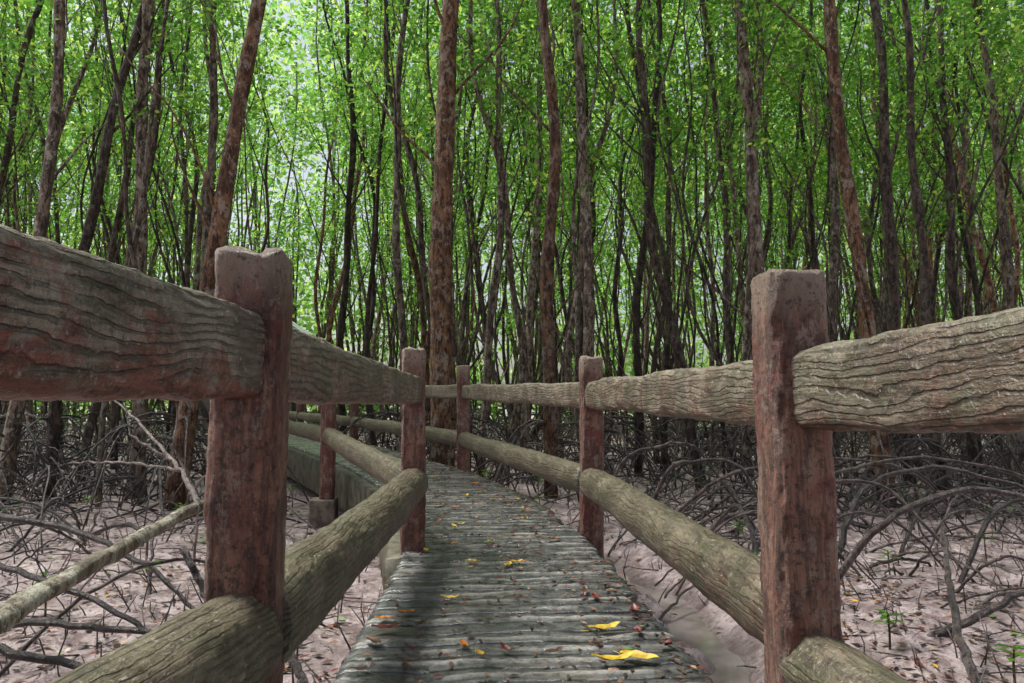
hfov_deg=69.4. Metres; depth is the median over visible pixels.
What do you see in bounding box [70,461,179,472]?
bent branch
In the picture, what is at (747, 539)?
mangrove root
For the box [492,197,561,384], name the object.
young mangrove
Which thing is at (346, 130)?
young mangrove
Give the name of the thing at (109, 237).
young mangrove
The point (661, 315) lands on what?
mangrove tree
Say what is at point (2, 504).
mangrove root
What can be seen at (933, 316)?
mangrove tree
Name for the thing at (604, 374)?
mangrove tree
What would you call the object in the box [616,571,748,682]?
water
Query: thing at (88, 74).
young mangrove
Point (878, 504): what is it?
mangrove root
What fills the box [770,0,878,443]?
mangrove tree
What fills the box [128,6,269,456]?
mangrove tree
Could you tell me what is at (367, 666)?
fallen leaf
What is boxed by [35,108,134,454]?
young mangrove
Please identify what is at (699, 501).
mangrove root
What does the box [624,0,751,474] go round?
young mangrove
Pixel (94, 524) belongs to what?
mangrove root
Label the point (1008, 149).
mangrove tree
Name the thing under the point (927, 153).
young mangrove
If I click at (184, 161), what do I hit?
mangrove tree
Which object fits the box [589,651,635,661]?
fallen leaf
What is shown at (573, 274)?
young mangrove
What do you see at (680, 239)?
mangrove tree
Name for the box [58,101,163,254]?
young mangrove
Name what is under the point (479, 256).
mangrove tree
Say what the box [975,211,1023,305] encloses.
young mangrove
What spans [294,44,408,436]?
mangrove tree
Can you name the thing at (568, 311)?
young mangrove
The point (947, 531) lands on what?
mangrove root
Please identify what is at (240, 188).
mangrove tree
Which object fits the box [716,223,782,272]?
young mangrove
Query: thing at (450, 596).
fallen leaf
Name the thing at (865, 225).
mangrove tree
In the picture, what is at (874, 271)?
young mangrove
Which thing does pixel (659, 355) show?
mangrove tree
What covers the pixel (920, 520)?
mangrove root
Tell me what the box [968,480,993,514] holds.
mangrove root
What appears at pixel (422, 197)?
mangrove tree
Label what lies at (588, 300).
mangrove tree
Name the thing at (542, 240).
young mangrove
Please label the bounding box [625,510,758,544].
mangrove root
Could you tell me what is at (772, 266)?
young mangrove
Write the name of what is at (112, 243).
mangrove tree
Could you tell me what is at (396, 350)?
mangrove tree
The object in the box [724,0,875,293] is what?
young mangrove
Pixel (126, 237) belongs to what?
young mangrove
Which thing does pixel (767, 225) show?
mangrove tree
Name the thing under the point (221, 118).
mangrove tree
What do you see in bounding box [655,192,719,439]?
young mangrove
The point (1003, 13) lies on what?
young mangrove
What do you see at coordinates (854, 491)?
root tangle
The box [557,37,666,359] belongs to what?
young mangrove
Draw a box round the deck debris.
[298,447,712,682]
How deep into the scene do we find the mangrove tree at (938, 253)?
16.44 m
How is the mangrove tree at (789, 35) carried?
on the ground
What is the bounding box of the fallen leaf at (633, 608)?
[628,604,637,614]
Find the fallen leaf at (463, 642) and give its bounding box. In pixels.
[459,639,467,645]
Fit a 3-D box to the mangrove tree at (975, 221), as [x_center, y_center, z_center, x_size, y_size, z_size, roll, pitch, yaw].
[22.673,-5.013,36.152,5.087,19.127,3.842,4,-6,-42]
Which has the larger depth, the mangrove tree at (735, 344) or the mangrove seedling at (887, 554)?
the mangrove tree at (735, 344)
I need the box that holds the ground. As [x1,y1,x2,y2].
[0,406,1023,682]
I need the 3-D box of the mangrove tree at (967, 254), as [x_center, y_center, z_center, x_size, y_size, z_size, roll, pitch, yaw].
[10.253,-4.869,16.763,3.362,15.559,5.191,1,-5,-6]
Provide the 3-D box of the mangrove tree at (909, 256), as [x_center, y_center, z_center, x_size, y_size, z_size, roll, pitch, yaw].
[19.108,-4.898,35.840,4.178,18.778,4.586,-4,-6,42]
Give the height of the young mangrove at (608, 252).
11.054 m
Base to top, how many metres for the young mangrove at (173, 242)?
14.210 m
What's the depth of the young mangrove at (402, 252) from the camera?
29.23 m
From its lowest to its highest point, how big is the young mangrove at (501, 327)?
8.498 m
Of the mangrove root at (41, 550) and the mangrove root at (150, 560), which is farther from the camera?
the mangrove root at (41, 550)
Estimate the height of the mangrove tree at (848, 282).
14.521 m
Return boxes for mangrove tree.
[0,0,61,484]
[0,0,96,449]
[0,0,104,451]
[0,0,104,459]
[0,0,127,471]
[0,0,127,511]
[0,0,139,460]
[0,0,236,469]
[0,0,236,501]
[0,1,91,232]
[0,4,66,448]
[0,4,76,439]
[0,10,103,446]
[0,41,76,408]
[0,124,22,156]
[1,0,82,413]
[1,28,41,98]
[14,0,246,488]
[19,0,205,501]
[36,30,122,431]
[38,29,167,441]
[40,0,187,443]
[48,0,308,530]
[69,0,170,438]
[70,0,335,463]
[71,176,160,427]
[78,5,197,437]
[78,62,163,436]
[79,1,243,453]
[84,0,172,448]
[102,0,242,471]
[102,48,206,427]
[106,0,243,492]
[111,107,206,431]
[123,34,258,436]
[127,166,189,416]
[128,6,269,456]
[132,33,251,431]
[187,110,308,434]
[219,1,354,421]
[237,104,331,257]
[265,0,393,425]
[274,0,440,445]
[277,89,358,427]
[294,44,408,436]
[304,0,427,448]
[315,138,387,430]
[320,0,478,459]
[325,0,416,447]
[325,0,462,450]
[331,2,436,442]
[343,0,455,467]
[348,30,425,435]
[349,0,508,443]
[359,82,429,419]
[360,173,414,418]
[362,0,572,497]
[363,0,562,470]
[369,36,459,346]
[387,42,463,437]
[391,37,484,400]
[397,0,629,498]
[401,0,518,440]
[405,0,566,477]
[405,50,485,431]
[405,56,477,338]
[412,132,478,313]
[421,0,590,487]
[432,0,634,440]
[452,130,503,416]
[455,0,555,429]
[455,30,545,440]
[474,1,559,468]
[478,0,642,465]
[490,0,612,443]
[499,0,687,455]
[500,2,576,457]
[504,35,588,428]
[512,63,574,432]
[512,110,573,420]
[514,0,758,496]
[515,153,571,418]
[524,0,619,452]
[525,0,686,486]
[531,0,645,439]
[533,10,617,434]
[534,0,684,493]
[542,0,763,463]
[543,138,631,420]
[559,132,619,425]
[560,1,694,448]
[561,0,769,480]
[562,138,629,435]
[564,0,699,452]
[564,0,802,474]
[589,0,744,437]
[602,0,683,446]
[607,107,675,427]
[610,45,737,435]
[611,6,702,440]
[614,78,679,433]
[619,172,676,425]
[622,21,709,440]
[629,108,694,427]
[635,86,720,429]
[639,0,804,498]
[652,0,773,473]
[652,0,790,455]
[654,0,845,444]
[662,0,788,462]
[673,0,829,271]
[680,0,842,477]
[683,15,783,433]
[687,0,983,515]
[697,3,798,450]
[699,192,743,364]
[707,7,815,447]
[709,11,785,436]
[714,0,859,454]
[715,135,820,276]
[728,0,869,483]
[730,12,820,427]
[732,3,822,278]
[736,32,862,268]
[755,0,864,457]
[756,5,846,441]
[760,11,862,268]
[762,87,823,269]
[762,149,815,268]
[767,0,964,462]
[769,10,894,439]
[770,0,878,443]
[787,56,862,438]
[788,0,965,455]
[792,13,874,432]
[799,0,1020,505]
[804,0,991,439]
[806,74,870,435]
[811,0,964,490]
[816,1,922,445]
[820,44,905,437]
[821,0,988,453]
[823,177,875,339]
[838,0,979,477]
[839,15,944,448]
[844,0,945,327]
[852,2,977,446]
[856,0,1023,476]
[858,2,985,445]
[862,37,931,304]
[868,55,938,328]
[870,0,1023,466]
[877,121,943,327]
[886,0,1023,200]
[889,0,1020,464]
[892,103,964,321]
[893,141,974,435]
[898,168,982,318]
[902,0,1023,460]
[910,100,1018,320]
[914,0,1023,465]
[915,0,1023,484]
[917,21,1023,447]
[921,1,1023,444]
[924,44,1021,436]
[926,21,1014,434]
[933,81,1008,311]
[938,141,992,292]
[944,0,1023,230]
[948,0,1023,444]
[955,2,1023,438]
[955,82,1023,310]
[958,38,1023,288]
[963,134,1023,304]
[975,78,1023,434]
[976,0,1023,98]
[994,58,1023,304]
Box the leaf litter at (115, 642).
[0,465,1023,682]
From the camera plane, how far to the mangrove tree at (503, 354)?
26.17 m
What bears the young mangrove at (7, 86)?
on the ground
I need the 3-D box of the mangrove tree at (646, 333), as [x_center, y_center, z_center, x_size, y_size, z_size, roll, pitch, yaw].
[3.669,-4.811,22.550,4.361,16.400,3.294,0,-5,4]
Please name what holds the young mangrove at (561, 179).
on the ground
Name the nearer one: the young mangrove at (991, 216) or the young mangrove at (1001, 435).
the young mangrove at (1001, 435)
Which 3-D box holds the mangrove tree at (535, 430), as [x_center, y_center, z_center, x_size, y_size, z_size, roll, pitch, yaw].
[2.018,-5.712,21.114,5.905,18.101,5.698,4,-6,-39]
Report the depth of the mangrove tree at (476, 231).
19.68 m
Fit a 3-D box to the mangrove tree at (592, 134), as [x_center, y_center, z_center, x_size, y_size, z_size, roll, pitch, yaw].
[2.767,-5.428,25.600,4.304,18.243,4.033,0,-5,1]
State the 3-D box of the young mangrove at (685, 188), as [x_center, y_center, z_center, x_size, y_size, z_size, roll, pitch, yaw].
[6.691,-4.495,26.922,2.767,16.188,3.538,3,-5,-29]
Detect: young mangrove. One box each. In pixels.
[0,0,51,237]
[0,0,113,217]
[0,0,160,482]
[0,42,105,225]
[0,48,40,427]
[0,53,64,449]
[0,96,37,427]
[0,97,45,176]
[0,138,67,430]
[1,37,42,451]
[1,43,120,441]
[9,91,89,443]
[9,180,52,232]
[20,0,136,440]
[35,0,217,506]
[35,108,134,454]
[36,0,206,486]
[38,0,228,428]
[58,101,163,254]
[66,0,191,470]
[78,83,192,446]
[92,17,263,413]
[97,5,187,465]
[108,188,149,404]
[113,1,173,443]
[119,81,201,465]
[123,193,161,439]
[156,178,198,285]
[159,79,283,441]
[190,2,282,277]
[198,35,311,250]
[203,0,269,250]
[228,183,287,249]
[236,0,377,445]
[262,160,341,305]
[305,6,382,428]
[310,45,402,350]
[319,0,522,421]
[320,0,483,476]
[329,30,435,419]
[334,6,544,433]
[354,102,429,435]
[365,94,430,433]
[366,2,509,308]
[367,129,427,419]
[375,190,430,346]
[381,81,492,446]
[383,0,562,411]
[388,176,464,381]
[394,106,454,366]
[411,0,494,420]
[414,2,531,439]
[415,3,545,369]
[418,87,511,425]
[441,0,533,477]
[451,1,634,484]
[452,185,508,317]
[455,0,566,481]
[455,0,640,452]
[459,0,566,457]
[460,187,532,427]
[462,0,537,418]
[462,95,569,431]
[469,248,516,406]
[473,93,570,323]
[478,115,575,435]
[481,218,569,439]
[485,1,633,313]
[488,117,605,374]
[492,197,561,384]
[504,0,622,441]
[511,135,576,454]
[513,0,614,487]
[522,32,627,450]
[524,0,711,487]
[541,3,675,443]
[543,123,618,325]
[554,160,609,438]
[555,134,635,416]
[556,181,612,410]
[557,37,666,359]
[573,157,650,365]
[594,0,720,456]
[598,126,684,446]
[599,155,646,440]
[602,175,695,444]
[608,0,771,488]
[613,0,787,365]
[622,42,733,451]
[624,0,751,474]
[624,0,787,477]
[625,139,715,435]
[629,0,823,493]
[630,0,777,447]
[640,12,720,361]
[645,0,778,267]
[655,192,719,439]
[661,0,789,362]
[668,53,789,465]
[672,69,782,453]
[676,182,744,360]
[689,187,781,433]
[691,0,881,340]
[692,207,739,364]
[696,154,780,429]
[708,0,869,485]
[710,153,805,258]
[714,0,864,476]
[716,168,760,362]
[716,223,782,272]
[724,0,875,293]
[726,64,805,363]
[735,185,806,268]
[762,175,840,268]
[762,210,805,268]
[764,89,847,270]
[775,0,882,269]
[780,0,859,269]
[794,0,905,232]
[797,188,880,313]
[798,88,896,456]
[799,10,975,326]
[813,2,955,448]
[819,174,878,439]
[828,0,970,285]
[837,0,1011,323]
[840,192,914,332]
[841,0,1001,473]
[841,199,917,292]
[841,234,910,331]
[842,0,1003,468]
[849,51,983,457]
[855,86,938,327]
[866,91,935,252]
[867,0,1023,468]
[879,49,1019,455]
[899,187,989,306]
[903,0,1023,312]
[908,0,1023,486]
[908,59,973,327]
[915,223,987,319]
[945,79,1023,306]
[951,0,1023,489]
[964,4,1023,456]
[970,3,1023,440]
[972,89,1023,439]
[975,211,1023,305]
[979,65,1023,205]
[989,10,1023,486]
[1009,118,1023,302]
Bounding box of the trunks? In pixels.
[18,0,1018,430]
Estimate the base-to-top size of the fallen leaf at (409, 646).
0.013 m
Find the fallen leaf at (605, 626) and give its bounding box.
[586,621,620,630]
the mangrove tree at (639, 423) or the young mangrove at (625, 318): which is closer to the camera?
the mangrove tree at (639, 423)
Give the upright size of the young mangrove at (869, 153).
13.407 m
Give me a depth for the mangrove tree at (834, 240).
13.88 m
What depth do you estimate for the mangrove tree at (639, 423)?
14.15 m
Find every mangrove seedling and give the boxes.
[34,569,56,616]
[533,477,542,498]
[730,519,745,543]
[874,609,904,649]
[879,548,898,574]
[976,531,995,566]
[994,644,1023,682]
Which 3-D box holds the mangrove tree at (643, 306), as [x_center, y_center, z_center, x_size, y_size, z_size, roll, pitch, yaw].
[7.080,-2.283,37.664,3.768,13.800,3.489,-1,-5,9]
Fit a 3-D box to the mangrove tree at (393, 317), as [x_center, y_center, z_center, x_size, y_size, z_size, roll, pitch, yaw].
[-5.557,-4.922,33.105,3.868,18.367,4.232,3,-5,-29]
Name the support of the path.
on the ground
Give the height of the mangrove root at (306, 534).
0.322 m
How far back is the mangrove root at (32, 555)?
5.96 m
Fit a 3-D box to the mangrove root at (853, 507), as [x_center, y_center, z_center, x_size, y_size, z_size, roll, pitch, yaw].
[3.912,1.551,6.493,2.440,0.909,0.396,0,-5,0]
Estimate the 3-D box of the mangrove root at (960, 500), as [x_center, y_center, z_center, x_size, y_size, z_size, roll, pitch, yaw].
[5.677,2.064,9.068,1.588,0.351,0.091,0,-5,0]
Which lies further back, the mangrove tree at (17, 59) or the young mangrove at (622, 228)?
the mangrove tree at (17, 59)
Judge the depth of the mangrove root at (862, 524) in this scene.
7.57 m
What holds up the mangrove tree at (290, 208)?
on the ground
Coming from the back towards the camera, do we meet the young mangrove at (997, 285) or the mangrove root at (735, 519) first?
the young mangrove at (997, 285)
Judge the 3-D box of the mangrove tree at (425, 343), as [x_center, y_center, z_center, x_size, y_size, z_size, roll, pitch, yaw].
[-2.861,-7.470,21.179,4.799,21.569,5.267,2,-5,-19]
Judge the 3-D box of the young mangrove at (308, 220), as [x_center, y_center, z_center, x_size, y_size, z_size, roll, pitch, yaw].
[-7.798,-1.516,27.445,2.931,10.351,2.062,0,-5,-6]
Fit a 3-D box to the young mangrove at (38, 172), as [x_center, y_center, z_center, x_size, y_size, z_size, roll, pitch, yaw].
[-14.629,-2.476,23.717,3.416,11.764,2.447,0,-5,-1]
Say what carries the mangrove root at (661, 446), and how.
on the ground
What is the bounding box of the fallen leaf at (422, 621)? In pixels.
[415,619,426,625]
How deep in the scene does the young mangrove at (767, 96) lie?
18.63 m
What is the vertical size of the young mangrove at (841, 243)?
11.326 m
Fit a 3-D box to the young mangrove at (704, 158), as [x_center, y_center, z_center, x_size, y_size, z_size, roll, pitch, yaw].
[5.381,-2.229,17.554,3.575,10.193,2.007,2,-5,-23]
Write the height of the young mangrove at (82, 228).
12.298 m
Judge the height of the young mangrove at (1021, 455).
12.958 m
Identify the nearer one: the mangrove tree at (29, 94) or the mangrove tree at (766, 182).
the mangrove tree at (29, 94)
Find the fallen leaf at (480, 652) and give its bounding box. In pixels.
[475,648,488,654]
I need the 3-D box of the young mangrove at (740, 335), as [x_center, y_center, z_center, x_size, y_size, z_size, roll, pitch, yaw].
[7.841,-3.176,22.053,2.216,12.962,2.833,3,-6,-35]
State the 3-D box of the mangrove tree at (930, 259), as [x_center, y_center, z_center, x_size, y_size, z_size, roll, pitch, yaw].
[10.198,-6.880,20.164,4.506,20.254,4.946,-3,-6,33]
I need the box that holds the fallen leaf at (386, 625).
[370,623,400,628]
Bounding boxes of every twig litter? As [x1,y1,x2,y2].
[0,458,1023,682]
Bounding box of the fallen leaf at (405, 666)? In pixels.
[401,661,409,671]
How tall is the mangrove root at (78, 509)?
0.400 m
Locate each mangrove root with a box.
[0,501,30,552]
[0,506,65,537]
[0,513,195,608]
[0,523,91,553]
[0,541,70,619]
[0,548,89,560]
[0,558,325,676]
[0,562,144,627]
[0,643,82,669]
[5,497,86,551]
[9,537,109,574]
[12,506,173,554]
[12,618,151,634]
[33,501,161,533]
[47,548,205,575]
[74,560,154,597]
[82,510,108,544]
[99,569,170,580]
[145,538,154,594]
[160,523,205,534]
[162,517,202,535]
[179,545,203,598]
[180,512,301,522]
[192,506,317,530]
[285,531,294,543]
[287,653,308,682]
[302,531,313,538]
[572,480,694,520]
[608,530,627,555]
[611,504,726,526]
[614,441,756,528]
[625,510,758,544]
[652,458,757,499]
[654,541,842,586]
[658,585,693,620]
[664,577,683,598]
[675,510,879,595]
[676,457,973,534]
[685,484,754,516]
[703,508,751,526]
[709,510,862,577]
[714,500,874,544]
[714,504,757,553]
[719,507,889,542]
[721,535,756,541]
[740,534,874,579]
[747,528,757,549]
[751,479,976,583]
[834,455,1023,477]
[837,490,1023,530]
[837,511,943,567]
[837,521,890,538]
[838,464,1023,561]
[839,486,1023,580]
[849,487,935,516]
[854,478,910,502]
[863,493,886,514]
[865,487,914,532]
[867,534,1023,552]
[868,556,932,570]
[878,484,934,509]
[883,567,903,577]
[890,550,1018,574]
[908,552,1022,607]
[923,496,1006,517]
[927,509,1023,553]
[927,590,1023,636]
[930,503,1007,543]
[933,493,997,549]
[934,520,1023,529]
[939,587,1023,608]
[940,524,982,682]
[944,515,1023,533]
[955,555,1023,592]
[957,498,1023,582]
[958,532,1019,540]
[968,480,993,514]
[973,589,1023,609]
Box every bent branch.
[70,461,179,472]
[114,400,202,508]
[124,403,171,461]
[166,475,205,541]
[172,401,198,564]
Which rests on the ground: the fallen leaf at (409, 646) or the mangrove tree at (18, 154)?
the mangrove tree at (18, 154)
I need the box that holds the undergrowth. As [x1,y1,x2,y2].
[33,370,727,430]
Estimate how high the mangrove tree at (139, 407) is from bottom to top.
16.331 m
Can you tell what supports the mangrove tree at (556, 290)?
on the ground
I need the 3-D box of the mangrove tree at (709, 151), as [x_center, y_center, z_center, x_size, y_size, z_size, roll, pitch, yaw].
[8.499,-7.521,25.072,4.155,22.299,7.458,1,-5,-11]
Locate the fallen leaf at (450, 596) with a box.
[441,594,459,597]
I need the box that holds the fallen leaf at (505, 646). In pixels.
[498,642,514,649]
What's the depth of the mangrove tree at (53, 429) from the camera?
11.57 m
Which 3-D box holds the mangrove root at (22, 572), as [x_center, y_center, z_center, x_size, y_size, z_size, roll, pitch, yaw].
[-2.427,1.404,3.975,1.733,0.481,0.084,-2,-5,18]
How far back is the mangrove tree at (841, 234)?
28.35 m
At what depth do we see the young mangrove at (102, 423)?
11.10 m
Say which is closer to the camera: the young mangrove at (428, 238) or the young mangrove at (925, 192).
the young mangrove at (925, 192)
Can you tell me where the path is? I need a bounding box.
[287,434,712,682]
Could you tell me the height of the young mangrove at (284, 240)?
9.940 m
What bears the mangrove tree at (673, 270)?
on the ground
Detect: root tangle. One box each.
[0,416,1023,553]
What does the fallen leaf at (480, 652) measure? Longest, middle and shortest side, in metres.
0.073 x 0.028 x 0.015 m
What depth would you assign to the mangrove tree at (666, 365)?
16.04 m
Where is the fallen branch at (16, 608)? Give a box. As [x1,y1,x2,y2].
[0,500,203,633]
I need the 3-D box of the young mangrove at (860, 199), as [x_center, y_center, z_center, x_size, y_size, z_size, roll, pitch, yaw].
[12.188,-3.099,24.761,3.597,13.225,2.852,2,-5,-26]
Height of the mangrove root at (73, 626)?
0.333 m
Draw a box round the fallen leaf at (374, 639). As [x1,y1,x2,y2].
[365,636,380,644]
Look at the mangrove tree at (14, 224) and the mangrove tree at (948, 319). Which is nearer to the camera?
the mangrove tree at (14, 224)
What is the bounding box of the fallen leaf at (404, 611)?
[392,609,415,612]
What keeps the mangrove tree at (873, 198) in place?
on the ground
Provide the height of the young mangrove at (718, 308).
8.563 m
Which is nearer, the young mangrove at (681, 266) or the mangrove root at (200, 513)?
the mangrove root at (200, 513)
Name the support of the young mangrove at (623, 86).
on the ground
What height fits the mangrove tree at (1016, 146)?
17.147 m
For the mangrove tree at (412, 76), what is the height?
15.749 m
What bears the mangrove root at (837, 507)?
on the ground
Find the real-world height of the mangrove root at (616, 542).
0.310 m
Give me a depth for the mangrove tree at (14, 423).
10.80 m
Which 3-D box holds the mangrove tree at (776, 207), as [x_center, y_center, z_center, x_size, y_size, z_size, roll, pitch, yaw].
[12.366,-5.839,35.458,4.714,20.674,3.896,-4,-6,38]
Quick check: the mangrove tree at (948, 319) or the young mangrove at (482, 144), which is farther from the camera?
the mangrove tree at (948, 319)
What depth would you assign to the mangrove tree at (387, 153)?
16.85 m
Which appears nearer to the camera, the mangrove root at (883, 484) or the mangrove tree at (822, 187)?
the mangrove root at (883, 484)
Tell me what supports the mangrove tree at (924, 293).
on the ground
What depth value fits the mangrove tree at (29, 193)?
26.72 m
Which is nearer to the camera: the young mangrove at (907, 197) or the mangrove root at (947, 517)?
the mangrove root at (947, 517)
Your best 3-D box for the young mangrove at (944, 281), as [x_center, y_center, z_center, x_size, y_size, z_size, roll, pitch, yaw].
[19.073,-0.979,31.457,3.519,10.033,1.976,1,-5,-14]
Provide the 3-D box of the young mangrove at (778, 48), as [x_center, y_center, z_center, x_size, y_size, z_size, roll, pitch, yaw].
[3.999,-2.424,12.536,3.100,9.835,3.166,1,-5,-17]
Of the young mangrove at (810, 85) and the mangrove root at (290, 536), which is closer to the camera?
the mangrove root at (290, 536)
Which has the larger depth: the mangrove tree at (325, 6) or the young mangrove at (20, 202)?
the mangrove tree at (325, 6)
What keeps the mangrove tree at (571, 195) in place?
on the ground
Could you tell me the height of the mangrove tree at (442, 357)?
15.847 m
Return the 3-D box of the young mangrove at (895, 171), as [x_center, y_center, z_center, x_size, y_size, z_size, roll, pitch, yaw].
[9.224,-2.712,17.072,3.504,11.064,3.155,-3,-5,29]
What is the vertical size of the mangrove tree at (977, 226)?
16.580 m
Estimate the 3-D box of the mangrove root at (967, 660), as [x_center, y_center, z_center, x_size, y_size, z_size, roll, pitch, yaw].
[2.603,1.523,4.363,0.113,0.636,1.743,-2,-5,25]
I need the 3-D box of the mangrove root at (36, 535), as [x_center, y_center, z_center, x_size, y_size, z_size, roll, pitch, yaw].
[-4.082,1.871,7.385,1.664,0.441,0.088,4,-6,-42]
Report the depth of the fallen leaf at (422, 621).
2.80 m
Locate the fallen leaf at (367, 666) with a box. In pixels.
[344,661,373,671]
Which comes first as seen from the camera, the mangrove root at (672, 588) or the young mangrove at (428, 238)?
the mangrove root at (672, 588)
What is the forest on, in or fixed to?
on the ground
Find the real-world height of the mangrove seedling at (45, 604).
0.342 m
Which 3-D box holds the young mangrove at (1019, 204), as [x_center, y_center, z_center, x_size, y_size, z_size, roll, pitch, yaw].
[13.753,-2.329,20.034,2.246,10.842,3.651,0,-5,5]
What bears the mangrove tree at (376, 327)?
on the ground
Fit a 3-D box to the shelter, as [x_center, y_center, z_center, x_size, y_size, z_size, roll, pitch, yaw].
[-8.046,0.917,22.450,3.700,4.850,2.800,0,-5,-4]
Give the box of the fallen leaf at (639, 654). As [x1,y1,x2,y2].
[613,650,658,658]
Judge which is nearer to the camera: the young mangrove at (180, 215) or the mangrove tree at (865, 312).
the mangrove tree at (865, 312)
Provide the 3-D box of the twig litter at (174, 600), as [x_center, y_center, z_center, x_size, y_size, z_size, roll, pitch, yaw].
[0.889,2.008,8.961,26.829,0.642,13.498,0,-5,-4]
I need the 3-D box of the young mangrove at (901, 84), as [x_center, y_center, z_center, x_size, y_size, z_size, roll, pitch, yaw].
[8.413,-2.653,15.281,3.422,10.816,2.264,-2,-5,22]
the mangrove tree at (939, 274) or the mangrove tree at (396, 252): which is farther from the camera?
the mangrove tree at (939, 274)
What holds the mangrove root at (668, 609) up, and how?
on the ground
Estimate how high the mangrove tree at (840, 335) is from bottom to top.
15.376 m
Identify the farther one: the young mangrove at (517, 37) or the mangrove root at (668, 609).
the young mangrove at (517, 37)
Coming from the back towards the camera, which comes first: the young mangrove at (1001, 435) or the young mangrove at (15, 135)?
the young mangrove at (15, 135)
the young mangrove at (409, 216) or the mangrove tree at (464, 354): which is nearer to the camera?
the young mangrove at (409, 216)
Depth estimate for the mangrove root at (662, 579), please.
5.87 m
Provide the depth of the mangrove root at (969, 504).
8.03 m
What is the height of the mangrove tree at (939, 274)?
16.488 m
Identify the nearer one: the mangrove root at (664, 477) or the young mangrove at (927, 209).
the mangrove root at (664, 477)
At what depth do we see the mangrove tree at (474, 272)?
37.73 m
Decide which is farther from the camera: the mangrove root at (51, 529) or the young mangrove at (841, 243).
the young mangrove at (841, 243)
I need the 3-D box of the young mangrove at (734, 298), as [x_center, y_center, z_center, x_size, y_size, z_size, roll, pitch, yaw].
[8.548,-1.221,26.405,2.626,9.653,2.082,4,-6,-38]
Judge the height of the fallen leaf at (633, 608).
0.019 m
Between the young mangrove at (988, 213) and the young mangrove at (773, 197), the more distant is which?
the young mangrove at (773, 197)
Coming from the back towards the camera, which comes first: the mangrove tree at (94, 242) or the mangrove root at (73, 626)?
the mangrove tree at (94, 242)
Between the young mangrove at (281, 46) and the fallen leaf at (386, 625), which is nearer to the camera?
the fallen leaf at (386, 625)
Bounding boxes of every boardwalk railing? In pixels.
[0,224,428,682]
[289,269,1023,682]
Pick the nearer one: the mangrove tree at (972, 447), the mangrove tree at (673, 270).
the mangrove tree at (972, 447)
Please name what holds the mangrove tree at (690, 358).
on the ground
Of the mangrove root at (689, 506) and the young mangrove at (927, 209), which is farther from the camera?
the young mangrove at (927, 209)
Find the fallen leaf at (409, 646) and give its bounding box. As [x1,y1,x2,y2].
[402,643,418,648]
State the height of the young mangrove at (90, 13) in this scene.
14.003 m
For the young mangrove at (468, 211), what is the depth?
17.65 m
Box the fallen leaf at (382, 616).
[375,615,397,617]
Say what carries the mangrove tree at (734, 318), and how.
on the ground
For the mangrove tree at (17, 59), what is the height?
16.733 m
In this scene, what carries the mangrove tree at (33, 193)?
on the ground
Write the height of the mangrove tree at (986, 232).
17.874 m
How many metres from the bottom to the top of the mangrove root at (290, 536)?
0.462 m
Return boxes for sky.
[0,0,1023,405]
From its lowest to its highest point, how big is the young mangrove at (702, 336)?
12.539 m
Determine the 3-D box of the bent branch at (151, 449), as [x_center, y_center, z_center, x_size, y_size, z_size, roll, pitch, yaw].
[-2.626,0.647,5.271,0.436,0.422,0.084,-1,-5,16]
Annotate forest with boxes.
[0,0,1023,422]
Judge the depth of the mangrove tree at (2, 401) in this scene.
25.09 m
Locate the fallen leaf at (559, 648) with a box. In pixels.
[540,646,562,652]
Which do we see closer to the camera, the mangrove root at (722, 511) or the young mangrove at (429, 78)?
the mangrove root at (722, 511)
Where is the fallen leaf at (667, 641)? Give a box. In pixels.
[657,639,675,643]
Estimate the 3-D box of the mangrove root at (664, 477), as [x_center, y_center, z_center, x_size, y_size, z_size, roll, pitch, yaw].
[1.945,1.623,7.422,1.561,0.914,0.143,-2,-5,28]
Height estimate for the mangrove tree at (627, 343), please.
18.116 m
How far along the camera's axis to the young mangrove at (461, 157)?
26.75 m
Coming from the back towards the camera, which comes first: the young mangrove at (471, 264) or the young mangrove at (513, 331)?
the young mangrove at (513, 331)
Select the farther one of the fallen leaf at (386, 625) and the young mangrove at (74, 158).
the young mangrove at (74, 158)
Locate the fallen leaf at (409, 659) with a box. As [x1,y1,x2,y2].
[397,656,424,661]
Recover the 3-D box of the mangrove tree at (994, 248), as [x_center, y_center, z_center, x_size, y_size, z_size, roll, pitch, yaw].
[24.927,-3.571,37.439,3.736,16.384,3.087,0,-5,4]
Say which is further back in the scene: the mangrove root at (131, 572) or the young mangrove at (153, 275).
the young mangrove at (153, 275)
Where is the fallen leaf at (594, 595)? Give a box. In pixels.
[592,592,598,598]
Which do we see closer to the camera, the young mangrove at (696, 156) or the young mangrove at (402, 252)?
the young mangrove at (696, 156)
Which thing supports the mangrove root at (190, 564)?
on the ground
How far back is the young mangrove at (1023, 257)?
28.05 m
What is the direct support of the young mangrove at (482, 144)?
on the ground
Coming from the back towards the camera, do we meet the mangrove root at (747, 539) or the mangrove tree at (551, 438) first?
the mangrove tree at (551, 438)
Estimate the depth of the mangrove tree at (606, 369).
35.88 m
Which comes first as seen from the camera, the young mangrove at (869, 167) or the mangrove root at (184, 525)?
the mangrove root at (184, 525)
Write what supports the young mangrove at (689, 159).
on the ground
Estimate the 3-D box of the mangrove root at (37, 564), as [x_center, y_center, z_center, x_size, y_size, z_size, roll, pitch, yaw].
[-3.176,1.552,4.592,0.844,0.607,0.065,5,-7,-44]
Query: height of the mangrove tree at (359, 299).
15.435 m
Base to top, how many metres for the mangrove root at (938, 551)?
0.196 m
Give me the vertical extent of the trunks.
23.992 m
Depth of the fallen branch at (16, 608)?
3.53 m
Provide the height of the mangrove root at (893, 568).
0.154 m
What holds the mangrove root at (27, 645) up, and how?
on the ground
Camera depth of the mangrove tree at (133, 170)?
37.87 m

